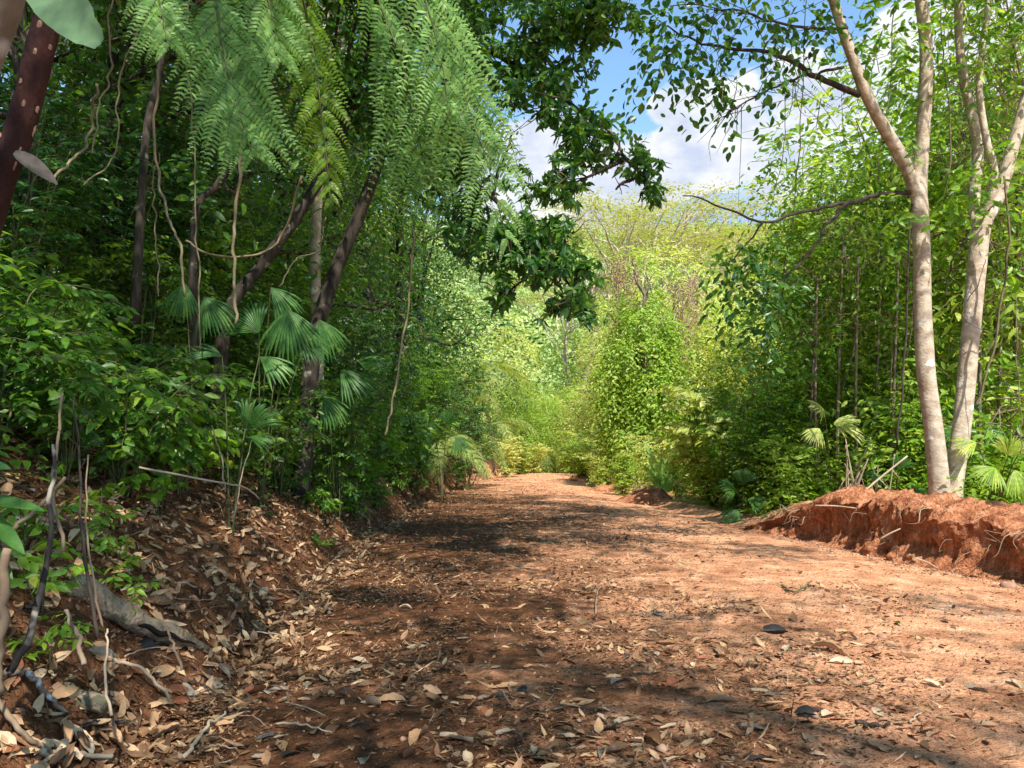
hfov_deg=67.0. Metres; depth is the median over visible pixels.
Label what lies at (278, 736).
fallen leaf
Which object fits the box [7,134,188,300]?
tall shrub
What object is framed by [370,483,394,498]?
leaved plant
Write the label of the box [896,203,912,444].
hanging vine
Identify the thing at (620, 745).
fallen leaf
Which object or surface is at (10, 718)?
stick
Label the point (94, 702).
rock
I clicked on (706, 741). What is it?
fallen leaf
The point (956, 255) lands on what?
hanging vine
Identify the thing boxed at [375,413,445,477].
leaved plant
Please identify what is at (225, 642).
fallen leaf
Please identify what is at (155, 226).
liana
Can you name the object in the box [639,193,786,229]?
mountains
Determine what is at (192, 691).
fallen leaf
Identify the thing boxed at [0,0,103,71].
overhanging branch
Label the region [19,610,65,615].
twig
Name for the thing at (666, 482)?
banana plant
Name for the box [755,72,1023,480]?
thicket tree
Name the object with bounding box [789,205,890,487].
sapling
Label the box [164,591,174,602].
fallen leaf
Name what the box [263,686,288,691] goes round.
fallen leaf
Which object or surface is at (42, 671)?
fallen leaf
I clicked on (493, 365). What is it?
tree fern
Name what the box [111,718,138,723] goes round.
twig
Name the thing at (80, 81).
forest tree
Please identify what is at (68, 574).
fallen leaf
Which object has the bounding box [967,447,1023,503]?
bushy shrub
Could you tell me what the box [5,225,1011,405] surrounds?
hills
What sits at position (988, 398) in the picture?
thicket tree
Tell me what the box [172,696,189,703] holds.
fallen leaf
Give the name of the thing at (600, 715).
fallen leaf
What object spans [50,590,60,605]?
fallen leaf
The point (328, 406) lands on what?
fan palm
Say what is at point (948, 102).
hanging vine
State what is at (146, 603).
fallen leaf
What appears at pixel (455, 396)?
tall shrub
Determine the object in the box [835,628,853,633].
fallen leaf
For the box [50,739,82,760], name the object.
fallen leaf
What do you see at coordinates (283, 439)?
broadleaf shrub
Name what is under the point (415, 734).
fallen leaf
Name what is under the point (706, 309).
round crowned tree
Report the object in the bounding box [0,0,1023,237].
sky
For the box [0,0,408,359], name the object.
forest tree
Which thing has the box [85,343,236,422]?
broadleaf shrub
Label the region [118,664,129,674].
fallen leaf
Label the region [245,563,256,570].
fallen leaf
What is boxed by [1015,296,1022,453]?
hanging vine
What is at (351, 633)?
fallen leaf
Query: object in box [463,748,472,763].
fallen leaf
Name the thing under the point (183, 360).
broadleaf shrub
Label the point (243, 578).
fallen leaf
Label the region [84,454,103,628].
stick
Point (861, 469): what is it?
dry stalk
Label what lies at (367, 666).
fallen leaf
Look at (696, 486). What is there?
leafy bush
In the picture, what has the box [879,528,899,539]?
root
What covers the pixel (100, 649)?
fallen leaf
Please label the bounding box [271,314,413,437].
tall shrub
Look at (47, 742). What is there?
fallen leaf
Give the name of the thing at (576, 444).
leafy bush
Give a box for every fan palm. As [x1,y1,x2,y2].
[159,282,239,479]
[187,344,297,536]
[221,287,351,503]
[320,356,387,522]
[414,411,471,503]
[719,469,766,523]
[799,400,864,491]
[865,454,926,494]
[943,399,1005,497]
[952,433,1023,501]
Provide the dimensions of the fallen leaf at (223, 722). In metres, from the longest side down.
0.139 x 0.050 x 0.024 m
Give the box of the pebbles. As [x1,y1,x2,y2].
[132,518,1023,767]
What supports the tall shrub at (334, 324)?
on the ground
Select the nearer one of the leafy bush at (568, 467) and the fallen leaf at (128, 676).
the fallen leaf at (128, 676)
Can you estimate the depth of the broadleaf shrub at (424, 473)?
21.27 m
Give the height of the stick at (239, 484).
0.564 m
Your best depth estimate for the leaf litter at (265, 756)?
4.67 m
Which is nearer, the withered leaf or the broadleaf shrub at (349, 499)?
the withered leaf
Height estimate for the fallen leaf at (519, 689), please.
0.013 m
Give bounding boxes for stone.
[877,633,886,637]
[999,581,1016,587]
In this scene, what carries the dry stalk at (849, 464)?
on the earth bank
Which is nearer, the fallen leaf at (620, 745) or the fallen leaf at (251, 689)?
the fallen leaf at (620, 745)
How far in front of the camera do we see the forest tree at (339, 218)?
24.74 m
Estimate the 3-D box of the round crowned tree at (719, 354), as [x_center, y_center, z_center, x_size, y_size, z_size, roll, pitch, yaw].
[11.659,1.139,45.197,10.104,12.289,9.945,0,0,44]
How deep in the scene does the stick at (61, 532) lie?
3.49 m
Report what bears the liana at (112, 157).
hanging from the shade tree
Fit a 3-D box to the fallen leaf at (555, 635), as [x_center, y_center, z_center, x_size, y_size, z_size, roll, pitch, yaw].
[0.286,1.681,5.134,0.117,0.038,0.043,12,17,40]
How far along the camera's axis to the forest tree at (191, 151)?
25.60 m
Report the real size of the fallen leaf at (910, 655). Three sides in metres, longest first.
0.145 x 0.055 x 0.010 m
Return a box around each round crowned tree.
[441,326,563,473]
[474,378,561,468]
[492,393,573,473]
[513,381,584,427]
[522,395,595,473]
[539,325,613,410]
[545,381,602,473]
[548,284,658,457]
[548,325,635,450]
[553,363,596,468]
[571,236,741,473]
[623,301,775,423]
[651,263,781,351]
[669,287,757,384]
[687,305,823,492]
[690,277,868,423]
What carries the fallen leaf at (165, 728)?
on the ground
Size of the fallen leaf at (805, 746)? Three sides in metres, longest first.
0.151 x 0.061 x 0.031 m
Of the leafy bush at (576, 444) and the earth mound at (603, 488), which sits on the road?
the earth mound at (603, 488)
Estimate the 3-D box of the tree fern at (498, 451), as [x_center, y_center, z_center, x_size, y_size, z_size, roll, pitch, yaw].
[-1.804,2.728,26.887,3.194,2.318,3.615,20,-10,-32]
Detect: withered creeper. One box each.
[602,255,645,340]
[658,274,713,350]
[658,316,695,382]
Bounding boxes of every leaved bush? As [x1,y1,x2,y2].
[651,384,768,507]
[709,411,813,507]
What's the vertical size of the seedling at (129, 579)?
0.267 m
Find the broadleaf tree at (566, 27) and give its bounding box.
[285,0,670,506]
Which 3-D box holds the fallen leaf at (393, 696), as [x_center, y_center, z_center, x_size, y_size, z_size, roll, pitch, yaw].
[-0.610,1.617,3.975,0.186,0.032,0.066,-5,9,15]
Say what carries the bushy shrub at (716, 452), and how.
on the ground
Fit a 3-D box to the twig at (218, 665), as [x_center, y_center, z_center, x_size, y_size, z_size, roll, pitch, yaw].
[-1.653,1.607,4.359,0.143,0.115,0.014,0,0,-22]
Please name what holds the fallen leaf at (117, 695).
on the leaf litter at (164, 745)
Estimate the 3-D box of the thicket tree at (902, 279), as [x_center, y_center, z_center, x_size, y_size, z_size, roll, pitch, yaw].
[13.318,0.232,22.860,9.454,11.704,8.900,0,0,34]
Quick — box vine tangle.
[908,0,1023,257]
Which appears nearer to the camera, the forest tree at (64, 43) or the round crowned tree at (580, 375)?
the forest tree at (64, 43)
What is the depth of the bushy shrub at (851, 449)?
14.79 m
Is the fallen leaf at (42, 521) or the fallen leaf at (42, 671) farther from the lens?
the fallen leaf at (42, 521)
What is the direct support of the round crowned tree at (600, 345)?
on the ground
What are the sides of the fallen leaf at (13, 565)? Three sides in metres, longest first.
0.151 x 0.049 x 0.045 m
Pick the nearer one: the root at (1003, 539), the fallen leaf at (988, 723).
the fallen leaf at (988, 723)
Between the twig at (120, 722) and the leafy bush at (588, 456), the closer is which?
the twig at (120, 722)
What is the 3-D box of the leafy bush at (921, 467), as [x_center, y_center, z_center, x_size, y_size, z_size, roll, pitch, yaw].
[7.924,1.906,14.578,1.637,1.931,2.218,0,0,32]
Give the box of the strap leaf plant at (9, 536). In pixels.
[0,462,44,579]
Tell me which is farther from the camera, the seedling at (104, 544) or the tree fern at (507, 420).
the tree fern at (507, 420)
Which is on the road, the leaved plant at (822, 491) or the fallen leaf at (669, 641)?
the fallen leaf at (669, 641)
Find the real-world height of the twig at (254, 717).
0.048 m
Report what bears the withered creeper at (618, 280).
on the ground
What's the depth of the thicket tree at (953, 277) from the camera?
20.78 m
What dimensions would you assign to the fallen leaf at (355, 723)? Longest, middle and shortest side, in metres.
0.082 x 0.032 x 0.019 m
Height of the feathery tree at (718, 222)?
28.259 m
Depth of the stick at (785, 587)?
6.75 m
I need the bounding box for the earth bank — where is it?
[719,485,1023,586]
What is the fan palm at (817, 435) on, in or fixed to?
on the ground
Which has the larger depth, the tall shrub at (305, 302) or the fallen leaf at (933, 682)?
the tall shrub at (305, 302)
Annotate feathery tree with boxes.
[482,276,647,403]
[504,187,757,331]
[507,219,683,405]
[543,176,775,312]
[601,192,791,328]
[627,189,815,322]
[673,224,838,318]
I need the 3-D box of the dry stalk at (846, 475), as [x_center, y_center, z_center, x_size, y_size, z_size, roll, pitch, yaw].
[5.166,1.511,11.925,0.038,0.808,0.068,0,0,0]
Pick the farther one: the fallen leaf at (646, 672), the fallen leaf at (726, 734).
the fallen leaf at (646, 672)
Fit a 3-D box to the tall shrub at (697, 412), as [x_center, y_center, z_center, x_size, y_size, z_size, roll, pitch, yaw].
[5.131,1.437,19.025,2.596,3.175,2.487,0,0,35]
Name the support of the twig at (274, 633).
on the leaf litter at (164, 745)
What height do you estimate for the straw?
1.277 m
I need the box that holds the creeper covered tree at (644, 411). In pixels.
[582,249,703,487]
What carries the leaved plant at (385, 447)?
on the ground
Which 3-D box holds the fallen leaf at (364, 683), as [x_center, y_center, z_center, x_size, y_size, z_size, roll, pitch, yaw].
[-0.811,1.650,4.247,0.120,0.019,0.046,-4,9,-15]
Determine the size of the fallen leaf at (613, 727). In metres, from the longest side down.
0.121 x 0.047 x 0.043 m
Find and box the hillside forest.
[167,198,945,473]
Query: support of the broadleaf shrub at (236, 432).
on the ground
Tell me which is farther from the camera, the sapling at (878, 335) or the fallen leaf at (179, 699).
the sapling at (878, 335)
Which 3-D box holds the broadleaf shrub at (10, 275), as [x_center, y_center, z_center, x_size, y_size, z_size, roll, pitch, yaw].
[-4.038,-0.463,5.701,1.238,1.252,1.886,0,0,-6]
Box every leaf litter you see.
[0,414,452,767]
[105,472,1023,767]
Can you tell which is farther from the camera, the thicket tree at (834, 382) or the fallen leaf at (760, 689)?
the thicket tree at (834, 382)
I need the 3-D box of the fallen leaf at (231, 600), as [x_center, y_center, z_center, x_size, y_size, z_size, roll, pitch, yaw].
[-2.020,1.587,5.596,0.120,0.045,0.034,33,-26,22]
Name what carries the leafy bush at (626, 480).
on the ground
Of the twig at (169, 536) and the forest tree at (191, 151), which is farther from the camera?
the forest tree at (191, 151)
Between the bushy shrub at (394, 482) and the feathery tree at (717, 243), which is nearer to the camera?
the bushy shrub at (394, 482)
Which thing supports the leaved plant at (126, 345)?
on the ground
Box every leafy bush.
[484,436,530,477]
[505,449,559,472]
[507,437,539,474]
[513,441,556,472]
[546,456,566,472]
[552,451,574,473]
[554,429,598,478]
[556,429,587,472]
[567,431,602,472]
[572,445,615,485]
[574,421,626,473]
[594,452,648,495]
[616,434,677,486]
[654,436,694,496]
[678,453,712,500]
[736,419,826,510]
[888,434,977,496]
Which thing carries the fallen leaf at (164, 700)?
on the ground
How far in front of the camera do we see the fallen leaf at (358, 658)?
4.75 m
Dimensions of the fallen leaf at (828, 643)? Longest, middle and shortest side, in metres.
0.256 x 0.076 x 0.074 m
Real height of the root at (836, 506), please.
0.043 m
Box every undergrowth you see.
[0,222,502,515]
[595,416,1023,518]
[839,468,1023,503]
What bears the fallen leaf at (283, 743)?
on the road
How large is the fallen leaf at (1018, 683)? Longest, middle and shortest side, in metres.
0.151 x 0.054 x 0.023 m
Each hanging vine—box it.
[713,29,727,124]
[768,69,786,217]
[775,0,808,327]
[876,9,894,212]
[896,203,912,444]
[940,9,951,193]
[945,205,993,296]
[962,259,1007,333]
[974,176,1010,407]
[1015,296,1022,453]
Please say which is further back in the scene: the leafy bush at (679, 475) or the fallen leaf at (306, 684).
the leafy bush at (679, 475)
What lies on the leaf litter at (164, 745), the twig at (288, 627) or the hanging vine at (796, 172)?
the twig at (288, 627)
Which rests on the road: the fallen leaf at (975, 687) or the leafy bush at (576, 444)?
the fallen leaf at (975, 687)
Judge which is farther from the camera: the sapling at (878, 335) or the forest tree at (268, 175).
the forest tree at (268, 175)
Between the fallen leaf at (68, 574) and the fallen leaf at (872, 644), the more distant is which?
the fallen leaf at (872, 644)
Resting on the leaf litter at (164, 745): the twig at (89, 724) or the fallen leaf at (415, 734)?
the twig at (89, 724)
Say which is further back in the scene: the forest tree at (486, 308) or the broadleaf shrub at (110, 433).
the forest tree at (486, 308)
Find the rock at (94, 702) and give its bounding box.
[75,689,111,713]
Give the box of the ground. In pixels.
[0,357,1020,767]
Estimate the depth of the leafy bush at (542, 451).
44.92 m
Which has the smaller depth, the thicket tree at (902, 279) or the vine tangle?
the vine tangle
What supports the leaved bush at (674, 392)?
on the ground
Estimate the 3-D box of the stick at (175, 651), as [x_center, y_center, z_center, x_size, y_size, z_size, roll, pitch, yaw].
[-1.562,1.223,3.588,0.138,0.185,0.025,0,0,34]
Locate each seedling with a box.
[0,501,101,554]
[2,537,103,615]
[4,611,104,675]
[58,483,141,535]
[76,522,142,562]
[98,555,165,611]
[116,466,188,516]
[310,534,335,551]
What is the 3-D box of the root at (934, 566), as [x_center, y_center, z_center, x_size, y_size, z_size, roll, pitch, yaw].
[4.473,1.936,8.342,0.327,0.154,0.038,0,0,-19]
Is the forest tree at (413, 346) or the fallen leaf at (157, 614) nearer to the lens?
the fallen leaf at (157, 614)
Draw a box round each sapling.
[762,255,868,496]
[767,237,855,483]
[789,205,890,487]
[797,239,909,482]
[826,222,934,490]
[850,228,948,489]
[932,201,1023,499]
[946,290,1023,495]
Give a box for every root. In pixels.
[815,505,856,508]
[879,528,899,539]
[910,507,931,523]
[914,557,937,568]
[970,543,994,568]
[994,533,1017,556]
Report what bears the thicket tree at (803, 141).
on the ground
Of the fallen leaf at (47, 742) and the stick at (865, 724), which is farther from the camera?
the stick at (865, 724)
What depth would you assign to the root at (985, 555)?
8.27 m
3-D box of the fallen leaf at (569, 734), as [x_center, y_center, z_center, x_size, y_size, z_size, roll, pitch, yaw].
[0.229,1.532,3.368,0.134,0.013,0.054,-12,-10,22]
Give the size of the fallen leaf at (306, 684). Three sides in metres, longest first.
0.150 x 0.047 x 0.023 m
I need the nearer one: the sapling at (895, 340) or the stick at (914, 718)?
the stick at (914, 718)
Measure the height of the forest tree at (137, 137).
10.823 m
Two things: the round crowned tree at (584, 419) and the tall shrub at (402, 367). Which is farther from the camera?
the round crowned tree at (584, 419)
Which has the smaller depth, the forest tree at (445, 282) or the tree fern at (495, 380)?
the forest tree at (445, 282)
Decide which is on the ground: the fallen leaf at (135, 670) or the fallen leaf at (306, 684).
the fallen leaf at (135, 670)
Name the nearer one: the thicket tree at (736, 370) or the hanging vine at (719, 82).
the hanging vine at (719, 82)
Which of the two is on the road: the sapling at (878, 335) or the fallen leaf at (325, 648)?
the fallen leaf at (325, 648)
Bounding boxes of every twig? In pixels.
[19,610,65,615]
[51,711,99,718]
[83,719,107,727]
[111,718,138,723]
[115,632,147,636]
[115,721,139,735]
[120,586,150,591]
[124,647,167,656]
[153,653,171,659]
[160,535,180,544]
[164,606,216,614]
[173,597,223,601]
[188,679,219,696]
[197,745,220,757]
[202,743,236,749]
[205,618,242,627]
[205,661,231,677]
[227,708,279,713]
[231,721,258,728]
[237,715,269,728]
[256,631,297,639]
[270,624,309,631]
[275,722,331,732]
[283,702,325,715]
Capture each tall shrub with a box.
[0,81,263,364]
[0,84,168,325]
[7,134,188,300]
[78,188,291,394]
[202,187,309,353]
[211,227,368,407]
[216,242,367,391]
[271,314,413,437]
[326,324,427,447]
[361,355,446,469]
[387,350,463,424]
[410,369,490,467]
[435,377,486,458]
[439,404,504,489]
[665,378,771,505]
[700,351,832,514]
[821,361,983,492]
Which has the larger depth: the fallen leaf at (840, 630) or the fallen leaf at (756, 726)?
the fallen leaf at (840, 630)
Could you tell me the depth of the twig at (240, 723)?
3.62 m
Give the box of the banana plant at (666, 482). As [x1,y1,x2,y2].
[643,441,674,490]
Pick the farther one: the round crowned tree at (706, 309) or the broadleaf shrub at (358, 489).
the round crowned tree at (706, 309)
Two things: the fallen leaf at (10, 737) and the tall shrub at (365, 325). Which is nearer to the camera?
the fallen leaf at (10, 737)
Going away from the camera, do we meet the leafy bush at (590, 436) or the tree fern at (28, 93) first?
the tree fern at (28, 93)
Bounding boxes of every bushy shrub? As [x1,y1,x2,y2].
[0,207,178,372]
[76,251,227,406]
[177,274,294,420]
[202,320,343,463]
[250,373,366,414]
[272,383,425,520]
[278,364,421,511]
[325,424,413,510]
[357,376,407,421]
[366,406,436,491]
[399,403,469,495]
[415,409,467,472]
[434,421,455,477]
[447,445,476,480]
[681,424,792,510]
[812,444,911,488]
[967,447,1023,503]
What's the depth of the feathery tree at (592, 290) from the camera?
64.17 m
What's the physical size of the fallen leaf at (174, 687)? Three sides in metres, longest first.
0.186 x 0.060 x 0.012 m
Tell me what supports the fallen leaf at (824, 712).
on the road
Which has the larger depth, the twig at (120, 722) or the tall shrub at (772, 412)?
the tall shrub at (772, 412)
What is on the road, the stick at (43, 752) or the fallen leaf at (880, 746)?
the fallen leaf at (880, 746)
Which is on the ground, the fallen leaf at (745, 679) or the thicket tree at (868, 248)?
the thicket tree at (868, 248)
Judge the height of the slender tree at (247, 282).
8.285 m
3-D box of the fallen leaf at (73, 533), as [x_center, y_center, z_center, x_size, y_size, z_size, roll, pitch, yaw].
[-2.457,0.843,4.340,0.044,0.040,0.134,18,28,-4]
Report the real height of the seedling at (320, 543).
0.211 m
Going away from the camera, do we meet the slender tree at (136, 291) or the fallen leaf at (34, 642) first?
the fallen leaf at (34, 642)
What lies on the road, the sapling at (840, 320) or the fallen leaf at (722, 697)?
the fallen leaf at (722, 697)
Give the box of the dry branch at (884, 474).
[861,456,907,489]
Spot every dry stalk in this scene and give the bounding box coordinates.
[845,439,852,484]
[845,459,846,486]
[846,441,848,485]
[854,450,872,484]
[855,437,870,479]
[889,454,894,490]
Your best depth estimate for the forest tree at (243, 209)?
10.91 m
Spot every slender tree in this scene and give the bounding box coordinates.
[100,0,322,324]
[188,0,383,412]
[206,0,470,463]
[296,0,347,481]
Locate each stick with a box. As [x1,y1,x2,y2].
[0,548,12,695]
[0,699,52,754]
[3,668,30,676]
[5,444,56,673]
[13,477,65,529]
[24,670,67,714]
[38,747,113,758]
[50,393,65,551]
[54,396,107,638]
[64,609,86,665]
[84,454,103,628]
[103,628,112,715]
[108,655,171,699]
[124,563,196,587]
[139,466,259,498]
[165,626,182,670]
[181,711,225,757]
[211,425,225,490]
[232,440,251,518]
[296,531,381,601]
[781,584,808,592]
[855,720,890,728]
[909,712,921,722]
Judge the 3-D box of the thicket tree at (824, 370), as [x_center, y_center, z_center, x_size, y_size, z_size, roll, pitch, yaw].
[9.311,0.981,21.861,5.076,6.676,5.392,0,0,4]
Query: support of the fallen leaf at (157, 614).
on the fallen log at (113, 607)
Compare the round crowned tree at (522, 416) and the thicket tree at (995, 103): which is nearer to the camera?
the thicket tree at (995, 103)
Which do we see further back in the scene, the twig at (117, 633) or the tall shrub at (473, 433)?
the tall shrub at (473, 433)
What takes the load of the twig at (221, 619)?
on the leaf litter at (164, 745)
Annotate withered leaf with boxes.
[13,150,57,184]
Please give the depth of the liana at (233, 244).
5.94 m
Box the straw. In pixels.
[130,516,1023,767]
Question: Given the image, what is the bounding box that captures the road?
[141,473,1023,767]
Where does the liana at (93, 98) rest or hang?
hanging from the shade tree
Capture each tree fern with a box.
[0,0,535,264]
[408,433,491,488]
[417,391,502,477]
[418,360,534,477]
[435,428,508,487]
[453,367,531,464]
[470,417,539,474]
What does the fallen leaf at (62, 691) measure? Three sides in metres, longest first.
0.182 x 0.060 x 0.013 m
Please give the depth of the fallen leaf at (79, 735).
3.22 m
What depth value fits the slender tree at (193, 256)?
8.57 m
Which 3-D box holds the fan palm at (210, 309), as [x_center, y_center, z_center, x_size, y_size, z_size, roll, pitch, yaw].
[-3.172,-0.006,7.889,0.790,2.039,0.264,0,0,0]
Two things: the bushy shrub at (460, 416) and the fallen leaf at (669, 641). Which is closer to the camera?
the fallen leaf at (669, 641)
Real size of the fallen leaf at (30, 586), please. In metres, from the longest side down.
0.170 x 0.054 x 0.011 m
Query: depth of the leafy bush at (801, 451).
14.79 m
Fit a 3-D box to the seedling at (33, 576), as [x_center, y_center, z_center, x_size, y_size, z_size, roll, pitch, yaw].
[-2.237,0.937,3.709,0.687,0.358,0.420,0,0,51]
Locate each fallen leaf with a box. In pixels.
[0,731,16,746]
[0,743,20,752]
[1,482,11,494]
[9,561,24,571]
[9,659,23,686]
[16,484,37,491]
[17,635,39,645]
[24,583,37,588]
[25,604,32,608]
[34,668,47,677]
[34,738,53,754]
[36,516,48,525]
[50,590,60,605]
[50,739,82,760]
[52,566,70,579]
[52,685,77,698]
[62,719,73,743]
[68,528,79,542]
[69,720,94,752]
[74,557,82,564]
[77,728,87,750]
[89,646,117,656]
[99,690,133,709]
[105,725,127,750]
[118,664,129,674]
[126,659,132,677]
[126,662,141,673]
[132,593,155,612]
[137,638,160,647]
[146,595,171,604]
[148,606,162,619]
[149,711,158,726]
[150,665,179,677]
[152,721,182,737]
[158,697,168,703]
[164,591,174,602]
[168,684,188,695]
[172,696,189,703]
[180,680,195,700]
[185,690,199,695]
[197,685,217,692]
[206,679,223,688]
[210,565,219,573]
[210,720,232,727]
[216,635,231,650]
[218,662,230,679]
[221,646,227,659]
[227,596,236,607]
[236,605,243,613]
[239,569,245,583]
[243,685,269,694]
[244,561,258,566]
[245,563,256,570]
[249,752,263,757]
[254,732,272,740]
[259,587,267,595]
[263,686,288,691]
[273,734,288,737]
[276,739,287,750]
[281,750,300,755]
[296,697,308,700]
[304,680,314,687]
[312,635,323,641]
[317,645,331,650]
[325,722,344,734]
[339,631,358,634]
[347,668,360,674]
[349,720,363,726]
[351,656,367,663]
[355,681,374,686]
[358,752,370,763]
[361,664,372,669]
[364,695,380,704]
[377,742,382,747]
[379,692,405,700]
[394,673,405,678]
[399,604,411,608]
[403,746,415,757]
[407,644,428,647]
[408,724,427,745]
[423,684,441,693]
[439,732,472,742]
[452,694,475,698]
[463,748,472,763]
[478,691,502,699]
[481,705,488,714]
[482,739,497,745]
[495,681,521,687]
[496,728,520,735]
[516,685,526,691]
[517,692,528,696]
[530,745,537,752]
[548,633,559,640]
[552,732,575,737]
[575,752,598,757]
[593,725,616,732]
[595,713,606,722]
[598,748,606,756]
[601,742,631,753]
[609,677,627,683]
[614,716,638,722]
[619,752,644,755]
[633,671,650,674]
[644,731,662,744]
[656,639,676,643]
[660,722,680,728]
[664,756,681,762]
[667,676,683,683]
[702,734,717,743]
[705,695,737,701]
[713,730,734,738]
[726,709,747,712]
[736,722,768,731]
[738,676,750,683]
[748,755,773,760]
[751,688,770,691]
[763,624,788,632]
[781,640,790,651]
[794,705,822,716]
[801,742,816,749]
[802,732,818,744]
[806,749,826,755]
[811,639,845,655]
[821,709,839,715]
[830,656,853,663]
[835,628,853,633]
[855,737,894,751]
[857,643,876,647]
[871,707,883,716]
[900,653,920,657]
[914,706,932,711]
[920,679,942,687]
[925,730,941,736]
[930,754,938,766]
[966,684,987,692]
[966,712,974,717]
[981,721,997,726]
[1007,676,1023,687]
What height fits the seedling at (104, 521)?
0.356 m
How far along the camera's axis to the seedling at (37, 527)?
4.02 m
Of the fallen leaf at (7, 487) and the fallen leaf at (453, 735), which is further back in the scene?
the fallen leaf at (7, 487)
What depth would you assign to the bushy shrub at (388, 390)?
19.57 m
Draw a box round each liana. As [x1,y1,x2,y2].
[54,83,98,177]
[83,28,138,185]
[91,0,113,153]
[152,69,185,296]
[152,153,159,296]
[185,0,200,351]
[185,176,302,258]
[231,127,244,324]
[278,217,325,286]
[384,222,414,435]
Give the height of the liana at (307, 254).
0.778 m
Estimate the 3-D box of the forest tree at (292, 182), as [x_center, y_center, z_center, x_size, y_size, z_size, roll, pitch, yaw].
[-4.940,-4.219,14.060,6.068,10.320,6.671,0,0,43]
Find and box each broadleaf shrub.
[0,252,81,338]
[0,276,123,449]
[0,297,138,433]
[0,338,125,480]
[6,367,254,502]
[49,353,211,441]
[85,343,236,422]
[86,359,237,493]
[165,395,323,495]
[171,376,268,451]
[247,403,336,495]
[265,468,311,499]
[311,467,336,486]
[311,485,359,514]
[312,477,365,505]
[415,463,438,476]
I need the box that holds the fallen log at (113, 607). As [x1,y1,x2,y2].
[65,574,209,650]
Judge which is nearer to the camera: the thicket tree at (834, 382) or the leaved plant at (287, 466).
the leaved plant at (287, 466)
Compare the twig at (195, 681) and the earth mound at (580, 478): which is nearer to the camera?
the twig at (195, 681)
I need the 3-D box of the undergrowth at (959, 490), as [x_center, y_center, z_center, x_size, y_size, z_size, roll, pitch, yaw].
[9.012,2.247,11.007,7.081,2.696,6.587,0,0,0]
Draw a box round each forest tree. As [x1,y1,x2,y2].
[0,0,271,305]
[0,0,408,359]
[0,1,251,263]
[0,7,128,237]
[2,0,428,367]
[2,5,279,265]
[3,38,85,258]
[46,5,203,256]
[47,3,298,356]
[53,0,434,402]
[58,62,274,251]
[130,2,460,418]
[145,0,373,319]
[170,4,404,368]
[187,7,349,283]
[201,0,519,365]
[203,1,452,391]
[255,147,431,352]
[275,0,544,402]
[293,77,461,379]
[296,87,490,402]
[355,152,536,434]
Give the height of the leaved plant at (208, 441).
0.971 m
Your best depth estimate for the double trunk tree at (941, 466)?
10.81 m
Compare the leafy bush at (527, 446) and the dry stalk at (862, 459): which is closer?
the dry stalk at (862, 459)
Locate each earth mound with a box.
[565,473,592,481]
[589,483,623,492]
[616,485,672,504]
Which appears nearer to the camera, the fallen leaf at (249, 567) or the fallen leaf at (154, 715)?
the fallen leaf at (154, 715)
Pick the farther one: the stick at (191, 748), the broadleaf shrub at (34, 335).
the broadleaf shrub at (34, 335)
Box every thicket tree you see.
[673,318,853,509]
[686,68,1023,514]
[727,212,907,508]
[728,26,1023,443]
[728,161,958,484]
[749,0,1023,474]
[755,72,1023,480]
[760,322,939,496]
[763,333,854,496]
[773,80,1023,501]
[785,156,1023,429]
[805,210,1014,471]
[837,0,1023,502]
[863,88,1023,494]
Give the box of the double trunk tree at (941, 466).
[571,0,1023,497]
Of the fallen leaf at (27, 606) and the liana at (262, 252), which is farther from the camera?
the liana at (262, 252)
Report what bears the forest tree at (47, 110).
on the ground
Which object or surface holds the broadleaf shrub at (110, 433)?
on the ground
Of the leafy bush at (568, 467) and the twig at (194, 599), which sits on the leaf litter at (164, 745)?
the twig at (194, 599)
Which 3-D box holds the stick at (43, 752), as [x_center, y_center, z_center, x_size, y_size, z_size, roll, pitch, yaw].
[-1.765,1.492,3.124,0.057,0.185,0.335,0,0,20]
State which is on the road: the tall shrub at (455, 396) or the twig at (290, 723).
the twig at (290, 723)
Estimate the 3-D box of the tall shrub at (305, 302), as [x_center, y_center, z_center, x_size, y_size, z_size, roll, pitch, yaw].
[-3.766,-0.782,12.702,2.958,3.619,2.834,0,0,6]
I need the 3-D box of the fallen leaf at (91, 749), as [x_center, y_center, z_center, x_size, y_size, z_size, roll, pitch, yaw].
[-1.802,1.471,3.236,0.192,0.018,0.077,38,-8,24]
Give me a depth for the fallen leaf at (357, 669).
4.56 m
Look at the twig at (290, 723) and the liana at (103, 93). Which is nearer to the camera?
the twig at (290, 723)
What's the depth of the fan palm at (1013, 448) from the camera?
10.54 m
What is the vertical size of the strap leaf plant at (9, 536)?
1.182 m
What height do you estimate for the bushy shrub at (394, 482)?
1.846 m
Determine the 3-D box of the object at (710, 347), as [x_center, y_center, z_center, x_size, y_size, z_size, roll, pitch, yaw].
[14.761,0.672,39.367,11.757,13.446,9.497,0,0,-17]
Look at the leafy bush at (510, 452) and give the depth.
35.82 m
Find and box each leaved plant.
[0,260,134,377]
[48,316,157,380]
[80,389,246,490]
[156,340,290,406]
[270,449,293,478]
[292,406,405,481]
[298,488,342,518]
[312,458,326,477]
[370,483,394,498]
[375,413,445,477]
[800,469,870,500]
[964,469,1010,500]
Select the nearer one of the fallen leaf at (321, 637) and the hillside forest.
the fallen leaf at (321, 637)
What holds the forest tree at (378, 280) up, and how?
on the ground
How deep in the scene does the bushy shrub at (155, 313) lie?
8.72 m
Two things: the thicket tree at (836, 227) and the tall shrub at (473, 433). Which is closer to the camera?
the thicket tree at (836, 227)
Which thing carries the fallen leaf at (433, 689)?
on the road
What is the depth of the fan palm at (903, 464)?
12.04 m

